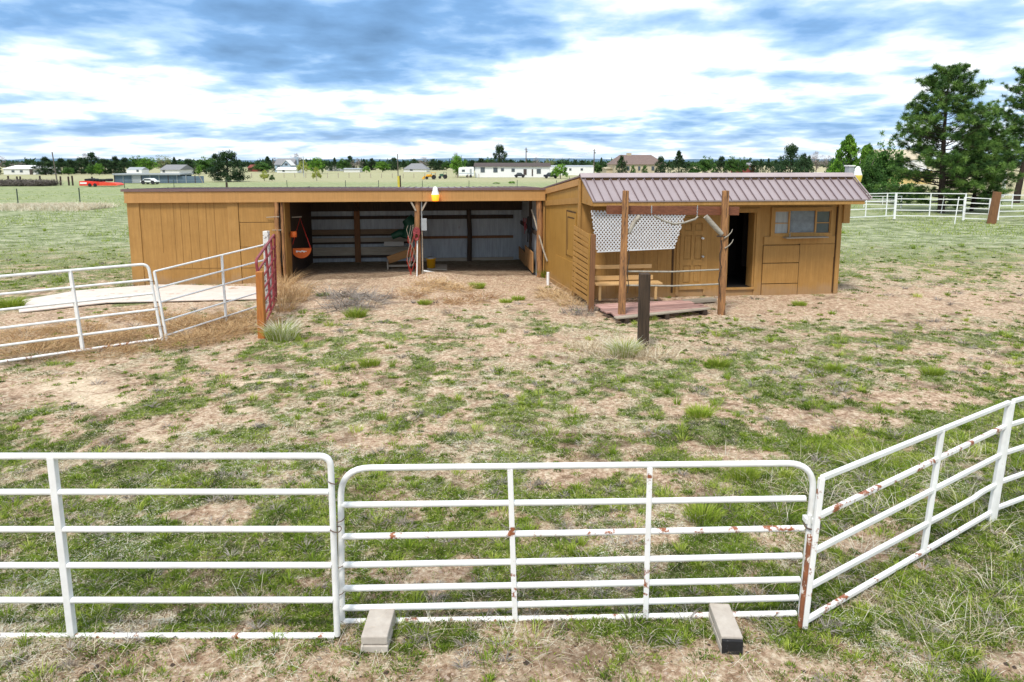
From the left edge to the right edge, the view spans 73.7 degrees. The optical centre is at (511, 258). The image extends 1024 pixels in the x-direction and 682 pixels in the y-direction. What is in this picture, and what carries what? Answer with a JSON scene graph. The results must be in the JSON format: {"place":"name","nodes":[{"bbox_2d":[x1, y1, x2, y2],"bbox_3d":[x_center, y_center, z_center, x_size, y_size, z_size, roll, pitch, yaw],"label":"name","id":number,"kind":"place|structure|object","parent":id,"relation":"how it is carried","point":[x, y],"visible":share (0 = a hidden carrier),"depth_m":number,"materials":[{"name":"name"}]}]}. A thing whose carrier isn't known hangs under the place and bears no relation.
{"place":"outdoors","nodes":[
{"label":"outdoors","id":0,"kind":"place"},
{"bbox_2d":[3,165,60,174],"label":"metal barn","id":1,"kind":"structure","parent":0,"point":[20,170],"depth_m":210.39,"materials":[{"name":"white"}]},
{"bbox_2d":[0,200,125,212],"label":"tall dry grass","id":2,"kind":"structure","parent":0,"point":[55,206],"depth_m":53.14,"materials":[{"name":"plant"}]},
{"bbox_2d":[159,165,194,173],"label":"grey roof house","id":3,"kind":"structure","parent":0,"point":[176,169],"depth_m":204.99,"materials":[{"name":"white"}]},
{"bbox_2d":[274,157,298,171],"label":"blue house","id":4,"kind":"structure","parent":0,"point":[280,161],"depth_m":270.11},
{"bbox_2d":[0,158,830,162],"bbox_3d":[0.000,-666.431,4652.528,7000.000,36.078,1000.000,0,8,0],"label":"hills","id":5,"kind":"structure","parent":0,"point":[507,159],"depth_m":4236.59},
{"bbox_2d":[404,163,429,171],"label":"hip roof house","id":6,"kind":"structure","parent":0,"point":[416,167],"depth_m":268.81,"materials":[{"name":"white"}]},
{"bbox_2d":[0,165,1023,681],"bbox_3d":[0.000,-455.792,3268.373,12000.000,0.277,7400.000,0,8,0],"label":"ground","id":7,"kind":"structure","parent":0,"point":[518,277],"depth_m":10.62,"materials":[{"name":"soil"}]},
{"bbox_2d":[0,294,31,309],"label":"grass tuft","id":8,"kind":"object","parent":7,"relation":"on","point":[18,302],"visible":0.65,"depth_m":17.01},
{"bbox_2d":[0,178,63,185],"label":"brush windrow","id":9,"kind":"object","parent":7,"relation":"on","point":[29,182],"visible":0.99,"depth_m":106.16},
{"bbox_2d":[31,156,60,174],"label":"pine tree","id":10,"kind":"object","parent":7,"relation":"on","point":[44,162],"visible":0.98,"depth_m":202.36,"materials":[{"name":"green plant"}]},
{"bbox_2d":[52,158,69,173],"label":"pine tree","id":11,"kind":"object","parent":7,"relation":"on","point":[62,163],"visible":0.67,"depth_m":212.47,"materials":[{"name":"green plant"}]},
{"bbox_2d":[0,263,162,362],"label":"pen fence panel","id":12,"kind":"object","parent":7,"relation":"on","point":[75,302],"visible":0.98,"depth_m":12.92,"materials":[{"name":"metal"}]},
{"bbox_2d":[80,152,103,173],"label":"pine tree","id":13,"kind":"object","parent":7,"relation":"on","point":[91,156],"visible":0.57,"depth_m":217.00,"materials":[{"name":"green plant"}]},
{"bbox_2d":[79,178,123,186],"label":"red trailer","id":14,"kind":"object","parent":7,"relation":"on","point":[90,182],"visible":0.99,"depth_m":103.47,"materials":[{"name":"paint"}]},
{"bbox_2d":[96,158,114,173],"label":"pine tree","id":15,"kind":"object","parent":7,"relation":"on","point":[104,162],"visible":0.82,"depth_m":212.64,"materials":[{"name":"green plant"}]},
{"bbox_2d":[114,157,131,172],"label":"pine tree","id":16,"kind":"object","parent":7,"relation":"on","point":[125,163],"visible":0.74,"depth_m":213.32,"materials":[{"name":"green plant"}]},
{"bbox_2d":[126,167,148,172],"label":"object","id":17,"kind":"object","parent":7,"relation":"on","point":[137,170],"visible":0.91,"depth_m":198.78,"materials":[{"name":"white plastic"}]},
{"bbox_2d":[19,284,255,312],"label":"concrete path","id":18,"kind":"structure","parent":7,"relation":"on","point":[213,294],"depth_m":18.51,"materials":[{"name":"concrete"}]},
{"bbox_2d":[0,304,286,363],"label":"dry weeds","id":19,"kind":"object","parent":7,"relation":"on","point":[231,322],"visible":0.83,"depth_m":14.26,"materials":[{"name":"plant"}]},
{"bbox_2d":[135,157,159,170],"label":"broadleaf tree","id":20,"kind":"object","parent":7,"relation":"on","point":[146,162],"visible":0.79,"depth_m":225.38,"materials":[{"name":"green plant"}]},
{"bbox_2d":[112,173,203,182],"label":"horse stalls","id":21,"kind":"object","parent":7,"relation":"on","point":[137,177],"visible":0.85,"depth_m":121.17,"materials":[{"name":"grey metal"}]},
{"bbox_2d":[0,453,341,638],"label":"pipe fence panel","id":22,"kind":"object","parent":7,"relation":"on","point":[64,565],"visible":1,"depth_m":5.13,"materials":[{"name":"metal"}]},
{"bbox_2d":[194,156,214,172],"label":"broadleaf tree","id":23,"kind":"object","parent":7,"relation":"on","point":[203,165],"visible":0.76,"depth_m":220.76,"materials":[{"name":"green plant"}]},
{"bbox_2d":[153,244,263,340],"bbox_3d":[-6.600,0.665,15.274,0.200,1.636,3.233,3,8,19],"label":"pen fence panel","id":24,"kind":"object","parent":7,"relation":"on","point":[224,302],"visible":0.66,"depth_m":14.97,"materials":[{"name":"metal"}]},
{"bbox_2d":[202,150,252,181],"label":"pine tree","id":25,"kind":"object","parent":7,"relation":"on","point":[225,156],"visible":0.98,"depth_m":129.82,"materials":[{"name":"green plant"}]},
{"bbox_2d":[255,271,265,338],"bbox_3d":[-5.196,0.999,14.136,0.163,1.488,0.140,0,8,0],"label":"wooden post","id":26,"kind":"object","parent":7,"relation":"on","point":[260,300],"visible":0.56,"depth_m":14.07,"materials":[{"name":"wood"}]},
{"bbox_2d":[251,162,271,171],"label":"broadleaf tree","id":27,"kind":"object","parent":7,"relation":"on","point":[263,167],"visible":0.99,"depth_m":251.15,"materials":[{"name":"green plant"}]},
{"bbox_2d":[263,231,272,309],"bbox_3d":[-6.036,0.334,16.868,0.154,2.045,0.140,0,8,0],"label":"wooden post","id":28,"kind":"object","parent":7,"relation":"on","point":[266,236],"visible":0.47,"depth_m":16.79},
{"bbox_2d":[255,234,276,320],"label":"maroon gate","id":29,"kind":"structure","parent":28,"relation":"attached to","point":[273,288],"depth_m":16.21,"materials":[{"name":"metal"}]},
{"bbox_2d":[253,317,307,341],"bbox_3d":[-4.785,1.443,14.096,1.266,0.488,1.208,0,8,0],"label":"grass tuft","id":30,"kind":"object","parent":7,"relation":"on","point":[287,333],"visible":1,"depth_m":14.06,"materials":[{"name":"plant"}]},
{"bbox_2d":[252,270,320,312],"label":"dry weeds","id":31,"kind":"object","parent":7,"relation":"on","point":[298,293],"visible":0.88,"depth_m":17.85,"materials":[{"name":"plant"}]},
{"bbox_2d":[276,167,301,172],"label":"white outbuilding","id":32,"kind":"structure","parent":7,"relation":"on","point":[286,169],"depth_m":248.06,"materials":[{"name":"plastic"}]},
{"bbox_2d":[307,157,323,173],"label":"broadleaf tree","id":33,"kind":"object","parent":7,"relation":"on","point":[317,162],"visible":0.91,"depth_m":227.21,"materials":[{"name":"green plant"}]},
{"bbox_2d":[120,186,545,285],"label":"livestock shed","id":34,"kind":"structure","parent":7,"relation":"on","point":[166,227],"depth_m":20.83,"materials":[{"name":"wood"}]},
{"bbox_2d":[292,216,311,257],"bbox_3d":[-6.682,-0.681,21.615,0.627,1.338,0.138,-1,8,-6],"label":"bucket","id":35,"kind":"object","parent":34,"relation":"hanging from","point":[301,252],"visible":0.95,"depth_m":21.62,"materials":[{"name":"orange plastic"}]},
{"bbox_2d":[391,215,420,239],"bbox_3d":[-3.684,-1.082,23.809,1.062,0.926,0.787,0,8,0],"label":"green tub","id":36,"kind":"object","parent":34,"relation":"in","point":[409,221],"visible":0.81,"depth_m":23.57,"materials":[{"name":"plastic"}]},
{"bbox_2d":[406,226,419,275],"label":"hanging halters","id":37,"kind":"object","parent":34,"relation":"hanging from","point":[415,230],"visible":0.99,"depth_m":20.88,"materials":[{"name":"red fabric"}]},
{"bbox_2d":[421,201,426,273],"bbox_3d":[-2.694,-0.517,20.986,0.170,2.482,0.100,-1,8,-6],"label":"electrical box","id":38,"kind":"object","parent":34,"relation":"attached to","point":[423,224],"visible":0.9,"depth_m":20.88,"materials":[{"name":"grey metal"}]},
{"bbox_2d":[302,282,402,314],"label":"dry weeds","id":39,"kind":"object","parent":7,"relation":"on","point":[358,295],"visible":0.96,"depth_m":17.71,"materials":[{"name":"plant"}]},
{"bbox_2d":[339,306,369,317],"bbox_3d":[-3.719,1.259,16.229,0.785,0.258,0.734,6,10,37],"label":"grass tuft","id":40,"kind":"object","parent":7,"relation":"on","point":[353,313],"visible":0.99,"depth_m":16.15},
{"bbox_2d":[354,355,383,367],"bbox_3d":[-2.584,1.853,12.304,0.577,0.164,0.520,0,8,0],"label":"grass tuft","id":41,"kind":"object","parent":7,"relation":"on","point":[374,362],"visible":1,"depth_m":12.27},
{"bbox_2d":[361,609,395,652],"bbox_3d":[-1.027,2.852,5.258,0.205,0.129,0.360,0,8,0],"label":"concrete block","id":42,"kind":"object","parent":7,"relation":"on","point":[377,633],"depth_m":5.16,"materials":[{"name":"concrete"}]},
{"bbox_2d":[387,247,415,268],"bbox_3d":[-3.762,-0.021,23.405,1.055,0.682,0.873,-1,8,-8],"label":"plank trough","id":43,"kind":"object","parent":7,"relation":"on","point":[398,256],"visible":0.81,"depth_m":23.44,"materials":[{"name":"brown wood"}]},
{"bbox_2d":[393,276,481,295],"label":"dry weeds","id":44,"kind":"object","parent":7,"relation":"on","point":[446,283],"visible":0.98,"depth_m":19.52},
{"bbox_2d":[380,288,502,306],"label":"dry weeds","id":45,"kind":"object","parent":7,"relation":"on","point":[449,301],"visible":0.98,"depth_m":18.16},
{"bbox_2d":[449,154,466,174],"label":"broadleaf tree","id":46,"kind":"object","parent":7,"relation":"on","point":[455,164],"visible":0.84,"depth_m":169.60,"materials":[{"name":"green plant"}]},
{"bbox_2d":[458,167,473,177],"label":"camper trailer","id":47,"kind":"object","parent":7,"relation":"on","point":[467,172],"visible":1,"depth_m":166.66,"materials":[{"name":"white plastic"}]},
{"bbox_2d":[0,571,972,681],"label":"dry weed stems","id":48,"kind":"object","parent":7,"relation":"on","point":[422,634],"visible":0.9,"depth_m":5.11,"materials":[{"name":"beige plant"}]},
{"bbox_2d":[487,143,510,162],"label":"pine tree","id":49,"kind":"object","parent":7,"relation":"on","point":[499,149],"visible":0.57,"depth_m":236.75,"materials":[{"name":"green plant"}]},
{"bbox_2d":[3,312,1016,681],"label":"clods","id":50,"kind":"object","parent":7,"relation":"on","point":[501,624],"visible":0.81,"depth_m":5.08,"materials":[{"name":"brown soil"}]},
{"bbox_2d":[0,157,1021,167],"bbox_3d":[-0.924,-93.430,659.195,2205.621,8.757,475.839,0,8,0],"label":"distant woodland","id":51,"kind":"object","parent":7,"relation":"on","point":[7,163],"visible":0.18,"depth_m":497.09,"materials":[{"name":"green plant"}]},
{"bbox_2d":[0,245,1023,681],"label":"clover mats","id":52,"kind":"object","parent":7,"relation":"on","point":[320,643],"visible":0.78,"depth_m":6.72,"materials":[{"name":"green plant"}]},
{"bbox_2d":[0,258,1023,681],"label":"litter clumps","id":53,"kind":"object","parent":7,"relation":"on","point":[306,542],"visible":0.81,"depth_m":6.58,"materials":[{"name":"plant"}]},
{"bbox_2d":[474,163,550,176],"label":"mobile home","id":54,"kind":"object","parent":7,"relation":"on","point":[509,169],"visible":1,"depth_m":169.67,"materials":[{"name":"white plastic"}]},
{"bbox_2d":[6,273,1023,681],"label":"pebbles","id":55,"kind":"object","parent":7,"relation":"on","point":[446,677],"visible":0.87,"depth_m":5.03,"materials":[{"name":"stone"}]},
{"bbox_2d":[529,284,586,307],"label":"dry weeds","id":56,"kind":"object","parent":7,"relation":"on","point":[559,294],"visible":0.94,"depth_m":18.41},
{"bbox_2d":[550,163,568,178],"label":"bush","id":57,"kind":"object","parent":7,"relation":"on","point":[557,171],"visible":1,"depth_m":156.18,"materials":[{"name":"green plant"}]},
{"bbox_2d":[330,460,821,624],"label":"pipe gate","id":58,"kind":"structure","parent":7,"relation":"on","point":[646,582],"depth_m":5.37,"materials":[{"name":"metal"}]},
{"bbox_2d":[558,304,597,316],"bbox_3d":[1.647,1.206,16.613,1.268,0.285,1.378,2,8,15],"label":"twig pile","id":59,"kind":"object","parent":7,"relation":"on","point":[580,310],"visible":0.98,"depth_m":16.57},
{"bbox_2d":[588,234,595,311],"bbox_3d":[1.954,0.392,16.659,0.153,1.989,0.140,0,8,0],"label":"wooden post","id":60,"kind":"object","parent":7,"relation":"on","point":[592,273],"visible":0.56,"depth_m":16.60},
{"bbox_2d":[558,332,684,361],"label":"dry weeds","id":61,"kind":"object","parent":7,"relation":"on","point":[617,354],"visible":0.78,"depth_m":12.99,"materials":[{"name":"beige plant"}]},
{"bbox_2d":[615,155,628,172],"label":"pine tree","id":62,"kind":"object","parent":7,"relation":"on","point":[621,161],"visible":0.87,"depth_m":163.05,"materials":[{"name":"green plant"}]},
{"bbox_2d":[599,335,645,357],"bbox_3d":[2.131,1.648,13.007,1.088,0.399,0.964,2,8,15],"label":"grass tuft","id":63,"kind":"object","parent":7,"relation":"on","point":[636,348],"visible":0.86,"depth_m":12.91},
{"bbox_2d":[595,264,662,300],"bbox_3d":[2.982,0.606,17.738,1.760,0.862,0.480,-1,8,-7],"label":"porch bench","id":64,"kind":"object","parent":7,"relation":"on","point":[616,277],"visible":0.57,"depth_m":17.80,"materials":[{"name":"beige paint"}]},
{"bbox_2d":[607,153,664,172],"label":"brown roof house","id":65,"kind":"structure","parent":7,"relation":"on","point":[638,162],"depth_m":178.09,"materials":[{"name":"beige paint"}]},
{"bbox_2d":[637,273,650,349],"bbox_3d":[2.567,1.067,13.304,0.203,1.583,0.190,0,8,0],"label":"wooden post","id":66,"kind":"object","parent":7,"relation":"on","point":[643,305],"visible":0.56,"depth_m":13.20,"materials":[{"name":"wood"}]},
{"bbox_2d":[594,300,711,323],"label":"porch deck","id":67,"kind":"structure","parent":7,"relation":"on","point":[663,309],"depth_m":16.39,"materials":[{"name":"brown wood"}]},
{"bbox_2d":[654,156,669,172],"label":"pine tree","id":68,"kind":"object","parent":7,"relation":"on","point":[663,168],"visible":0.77,"depth_m":162.93,"materials":[{"name":"green plant"}]},
{"bbox_2d":[606,190,739,320],"bbox_3d":[3.807,-0.058,15.943,3.360,3.079,0.264,-2,8,-13],"label":"hitching frame","id":69,"kind":"object","parent":7,"relation":"on","point":[724,210],"visible":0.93,"depth_m":15.89,"materials":[{"name":"brown wood"}]},
{"bbox_2d":[668,150,687,172],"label":"spruce tree","id":70,"kind":"object","parent":7,"relation":"on","point":[678,160],"visible":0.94,"depth_m":172.55,"materials":[{"name":"green plant"}]},
{"bbox_2d":[681,401,717,418],"bbox_3d":[2.716,2.192,9.867,0.604,0.171,0.537,0,8,0],"label":"grass tuft","id":71,"kind":"object","parent":7,"relation":"on","point":[704,412],"visible":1,"depth_m":9.86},
{"bbox_2d":[682,297,716,302],"bbox_3d":[4.858,1.086,17.712,0.936,0.080,0.220,-3,9,-20],"label":"loose plank","id":72,"kind":"object","parent":7,"relation":"on","point":[703,300],"visible":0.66,"depth_m":17.64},
{"bbox_2d":[676,503,727,524],"bbox_3d":[1.930,2.594,6.988,0.600,0.157,0.529,0,8,0],"label":"grass tuft","id":73,"kind":"object","parent":7,"relation":"on","point":[702,509],"visible":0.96,"depth_m":7.00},
{"bbox_2d":[696,155,716,172],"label":"broadleaf tree","id":74,"kind":"object","parent":7,"relation":"on","point":[705,165],"visible":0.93,"depth_m":187.17,"materials":[{"name":"green plant"}]},
{"bbox_2d":[542,173,872,299],"bbox_3d":[5.180,-0.730,19.975,8.015,3.585,5.022,-1,8,-7],"label":"tack cabin","id":75,"kind":"object","parent":7,"relation":"on","point":[767,254],"visible":0.81,"depth_m":18.52,"materials":[{"name":"brown wood"}]},
{"bbox_2d":[571,223,590,304],"bbox_3d":[1.781,0.115,17.634,0.095,1.943,1.320,-2,8,-12],"label":"slatted screen","id":76,"kind":"object","parent":75,"relation":"attached to","point":[581,263],"visible":0.86,"depth_m":17.61,"materials":[{"name":"brown wood"}]},
{"bbox_2d":[591,210,684,251],"bbox_3d":[3.219,-0.752,17.360,2.490,1.169,0.066,-1,8,-7],"label":"lattice panel","id":77,"kind":"object","parent":75,"relation":"hanging from","point":[646,247],"visible":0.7,"depth_m":17.40,"materials":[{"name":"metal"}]},
{"bbox_2d":[679,218,705,289],"bbox_3d":[4.873,-0.131,18.463,0.696,1.953,0.137,0,8,0],"label":"door","id":78,"kind":"structure","parent":75,"relation":"in","point":[693,233],"depth_m":18.45,"materials":[{"name":"beige paint"}]},
{"bbox_2d":[770,207,833,238],"bbox_3d":[7.961,-0.983,18.643,1.795,0.839,0.280,-1,8,-7],"label":"window","id":79,"kind":"structure","parent":75,"relation":"in","point":[803,222],"depth_m":18.73,"materials":[{"name":"beige paint"}]},
{"bbox_2d":[706,355,731,367],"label":"grass tuft","id":80,"kind":"object","parent":7,"relation":"on","point":[718,362],"visible":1,"depth_m":12.21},
{"bbox_2d":[713,156,727,172],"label":"pine tree","id":81,"kind":"object","parent":7,"relation":"on","point":[719,164],"visible":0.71,"depth_m":192.69,"materials":[{"name":"green plant"}]},
{"bbox_2d":[708,603,742,653],"bbox_3d":[1.644,2.846,5.258,0.165,0.139,0.412,0,8,3],"label":"concrete block","id":82,"kind":"object","parent":7,"relation":"on","point":[727,633],"depth_m":5.17,"materials":[{"name":"grey concrete"}]},
{"bbox_2d":[723,155,742,172],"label":"broadleaf tree","id":83,"kind":"object","parent":7,"relation":"on","point":[733,164],"visible":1,"depth_m":187.85,"materials":[{"name":"green plant"}]},
{"bbox_2d":[724,459,763,481],"bbox_3d":[2.678,2.454,7.885,0.550,0.154,0.480,0,8,0],"label":"grass tuft","id":84,"kind":"object","parent":7,"relation":"on","point":[742,472],"visible":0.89,"depth_m":7.87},
{"bbox_2d":[774,143,807,172],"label":"pine tree","id":85,"kind":"object","parent":7,"relation":"on","point":[791,149],"visible":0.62,"depth_m":118.11,"materials":[{"name":"green plant"}]},
{"bbox_2d":[792,152,811,172],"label":"pine tree","id":86,"kind":"object","parent":7,"relation":"on","point":[805,162],"visible":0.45,"depth_m":123.25,"materials":[{"name":"green plant"}]},
{"bbox_2d":[821,361,848,370],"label":"grass tuft","id":87,"kind":"object","parent":7,"relation":"on","point":[830,366],"visible":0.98,"depth_m":12.06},
{"bbox_2d":[826,134,860,172],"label":"poplar tree","id":88,"kind":"object","parent":7,"relation":"on","point":[849,146],"visible":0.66,"depth_m":73.84,"materials":[{"name":"green plant"}]},
{"bbox_2d":[699,433,1023,681],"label":"dry weed stems","id":89,"kind":"object","parent":7,"relation":"on","point":[853,509],"visible":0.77,"depth_m":6.50,"materials":[{"name":"beige plant"}]},
{"bbox_2d":[854,143,878,190],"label":"poplar tree","id":90,"kind":"object","parent":7,"relation":"on","point":[866,149],"visible":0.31,"depth_m":72.86,"materials":[{"name":"green plant"}]},
{"bbox_2d":[850,193,896,218],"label":"pen fence panel","id":91,"kind":"object","parent":7,"relation":"on","point":[886,208],"visible":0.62,"depth_m":42.76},
{"bbox_2d":[859,154,889,189],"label":"broadleaf tree","id":92,"kind":"object","parent":7,"relation":"on","point":[871,173],"visible":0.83,"depth_m":67.03,"materials":[{"name":"green plant"}]},
{"bbox_2d":[866,141,905,188],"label":"broadleaf tree","id":93,"kind":"object","parent":7,"relation":"on","point":[884,156],"visible":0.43,"depth_m":68.93,"materials":[{"name":"green plant"}]},
{"bbox_2d":[868,181,903,202],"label":"bush","id":94,"kind":"object","parent":7,"relation":"on","point":[885,183],"visible":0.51,"depth_m":61.40,"materials":[{"name":"green plant"}]},
{"bbox_2d":[797,400,1012,629],"bbox_3d":[3.631,2.178,6.097,3.248,1.294,0.084,-5,9,-32],"label":"pipe fence panel","id":95,"kind":"object","parent":7,"relation":"on","point":[809,584],"visible":0.94,"depth_m":5.93,"materials":[{"name":"metal"}]},
{"bbox_2d":[890,182,922,203],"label":"bush","id":96,"kind":"object","parent":7,"relation":"on","point":[910,185],"visible":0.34,"depth_m":59.50,"materials":[{"name":"green plant"}]},
{"bbox_2d":[895,193,966,219],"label":"pen fence panel","id":97,"kind":"object","parent":7,"relation":"on","point":[930,204],"visible":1,"depth_m":42.81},
{"bbox_2d":[918,364,946,375],"bbox_3d":[7.279,1.928,11.814,0.525,0.162,0.519,7,11,41],"label":"grass tuft","id":98,"kind":"object","parent":7,"relation":"on","point":[936,372],"visible":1,"depth_m":11.81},
{"bbox_2d":[872,62,1018,212],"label":"pine tree","id":99,"kind":"object","parent":7,"relation":"on","point":[955,77],"visible":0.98,"depth_m":48.32,"materials":[{"name":"green plant"}]},
{"bbox_2d":[928,124,1023,210],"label":"pine tree","id":100,"kind":"object","parent":7,"relation":"on","point":[995,184],"visible":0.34,"depth_m":49.89,"materials":[{"name":"green plant"}]},
{"bbox_2d":[962,197,990,220],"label":"pen gate","id":101,"kind":"structure","parent":7,"relation":"on","point":[989,203],"depth_m":41.91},
{"bbox_2d":[986,191,1001,223],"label":"wooden post","id":102,"kind":"object","parent":7,"relation":"on","point":[994,209],"visible":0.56,"depth_m":40.67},
{"bbox_2d":[985,66,1023,202],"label":"pine tree","id":103,"kind":"object","parent":7,"relation":"on","point":[1013,127],"visible":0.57,"depth_m":60.89,"materials":[{"name":"green plant"}]},
{"bbox_2d":[994,396,1023,520],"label":"pipe fence panel","id":104,"kind":"object","parent":7,"relation":"on","point":[999,506],"visible":0.69,"depth_m":6.96,"materials":[{"name":"metal"}]},
{"bbox_2d":[997,195,1023,219],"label":"pen fence panel","id":105,"kind":"object","parent":7,"relation":"on","point":[1010,205],"visible":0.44,"depth_m":42.51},
{"bbox_2d":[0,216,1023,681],"bbox_3d":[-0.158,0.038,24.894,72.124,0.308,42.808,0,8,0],"label":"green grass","id":106,"kind":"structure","parent":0,"point":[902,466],"depth_m":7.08,"materials":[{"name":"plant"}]},
{"bbox_2d":[0,189,1023,235],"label":"pasture grass","id":107,"kind":"structure","parent":0,"point":[106,232],"depth_m":42.27,"materials":[{"name":"plant"}]},
{"bbox_2d":[0,0,1023,159],"label":"sky","id":108,"kind":"structure","parent":0,"point":[179,79],"materials":[{"name":"blue"}]},
{"bbox_2d":[550,165,593,174],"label":"long white building","id":109,"kind":"structure","parent":0,"point":[575,169],"depth_m":198.40,"materials":[{"name":"plastic"}]},
{"bbox_2d":[859,149,926,167],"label":"tan roof house","id":110,"kind":"structure","parent":0,"point":[912,157],"depth_m":129.91,"materials":[{"name":"white"}]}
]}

